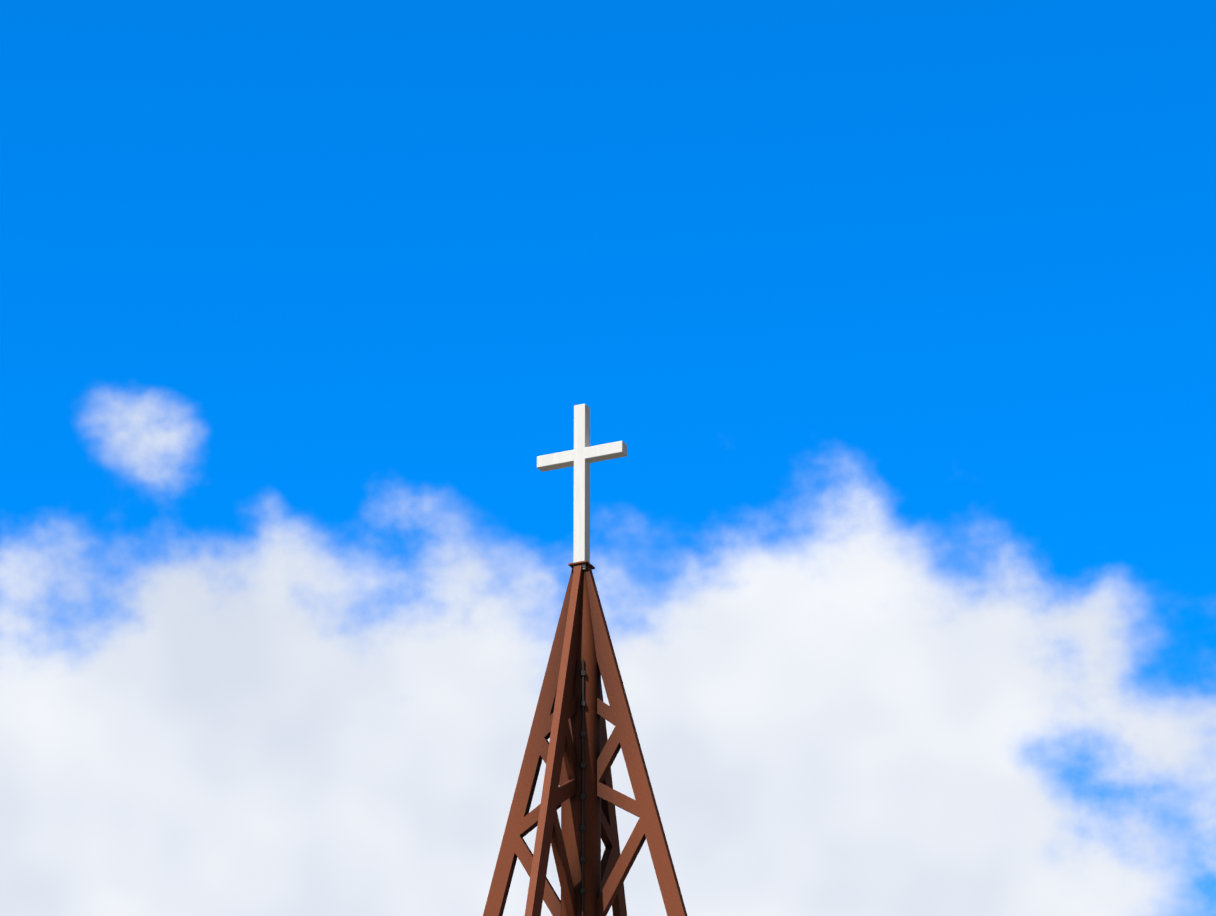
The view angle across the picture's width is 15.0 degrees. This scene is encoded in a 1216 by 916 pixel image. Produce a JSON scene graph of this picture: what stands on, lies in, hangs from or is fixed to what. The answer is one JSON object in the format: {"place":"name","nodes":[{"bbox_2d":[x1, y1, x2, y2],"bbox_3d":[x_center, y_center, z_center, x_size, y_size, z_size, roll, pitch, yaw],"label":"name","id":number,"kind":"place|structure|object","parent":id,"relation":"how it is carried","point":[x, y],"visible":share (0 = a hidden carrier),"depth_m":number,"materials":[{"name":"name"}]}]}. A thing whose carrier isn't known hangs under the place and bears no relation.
{"place":"outdoors","nodes":[
{"label":"outdoors","id":0,"kind":"place"},
{"bbox_2d":[0,0,1215,915],"label":"sky","id":1,"kind":"structure","parent":0,"point":[894,321],"materials":[{"name":"blue"}]},
{"bbox_3d":[-0.270,8.399,44.355,5.400,0.720,5.400,-10,-26,23],"label":"tower roof cap","id":2,"kind":"object","parent":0,"visible":0},
{"bbox_2d":[483,567,573,915],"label":"steeple truss","id":3,"kind":"object","parent":2,"relation":"on","point":[522,821],"visible":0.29,"depth_m":46.76,"materials":[{"name":"brown wood"}]},
{"bbox_2d":[525,564,582,915],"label":"steeple truss","id":4,"kind":"object","parent":2,"relation":"on","point":[553,797],"visible":0.83,"depth_m":45.99,"materials":[{"name":"brown metal"}]},
{"bbox_2d":[561,570,600,915],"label":"column","id":5,"kind":"structure","parent":2,"relation":"on","point":[571,816],"depth_m":46.40,"materials":[{"name":"brown metal"}]},
{"bbox_2d":[537,404,626,570],"bbox_3d":[-0.271,0.318,47.863,0.980,1.860,0.130,-10,-26,23],"label":"cross","id":6,"kind":"object","parent":5,"relation":"attached to","point":[582,456],"visible":0.88,"depth_m":47.87,"materials":[{"name":"white metal"}]},
{"bbox_2d":[568,560,594,568],"bbox_3d":[-0.271,1.112,47.518,0.210,0.022,0.210,-10,-26,23],"label":"base plate","id":7,"kind":"object","parent":6,"relation":"attached to","point":[586,562],"visible":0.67,"depth_m":47.44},
{"bbox_2d":[581,659,584,915],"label":"lightning conductor","id":8,"kind":"object","parent":5,"relation":"attached to","point":[583,794],"visible":0.9,"depth_m":46.34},
{"bbox_2d":[601,684,626,915],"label":"steeple truss","id":9,"kind":"object","parent":2,"relation":"on","point":[610,840],"visible":0.12,"depth_m":46.94,"materials":[{"name":"brown metal"}]},
{"bbox_2d":[585,565,687,915],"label":"steeple truss","id":10,"kind":"object","parent":2,"relation":"on","point":[617,714],"visible":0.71,"depth_m":46.30,"materials":[{"name":"brown wood"}]}
]}

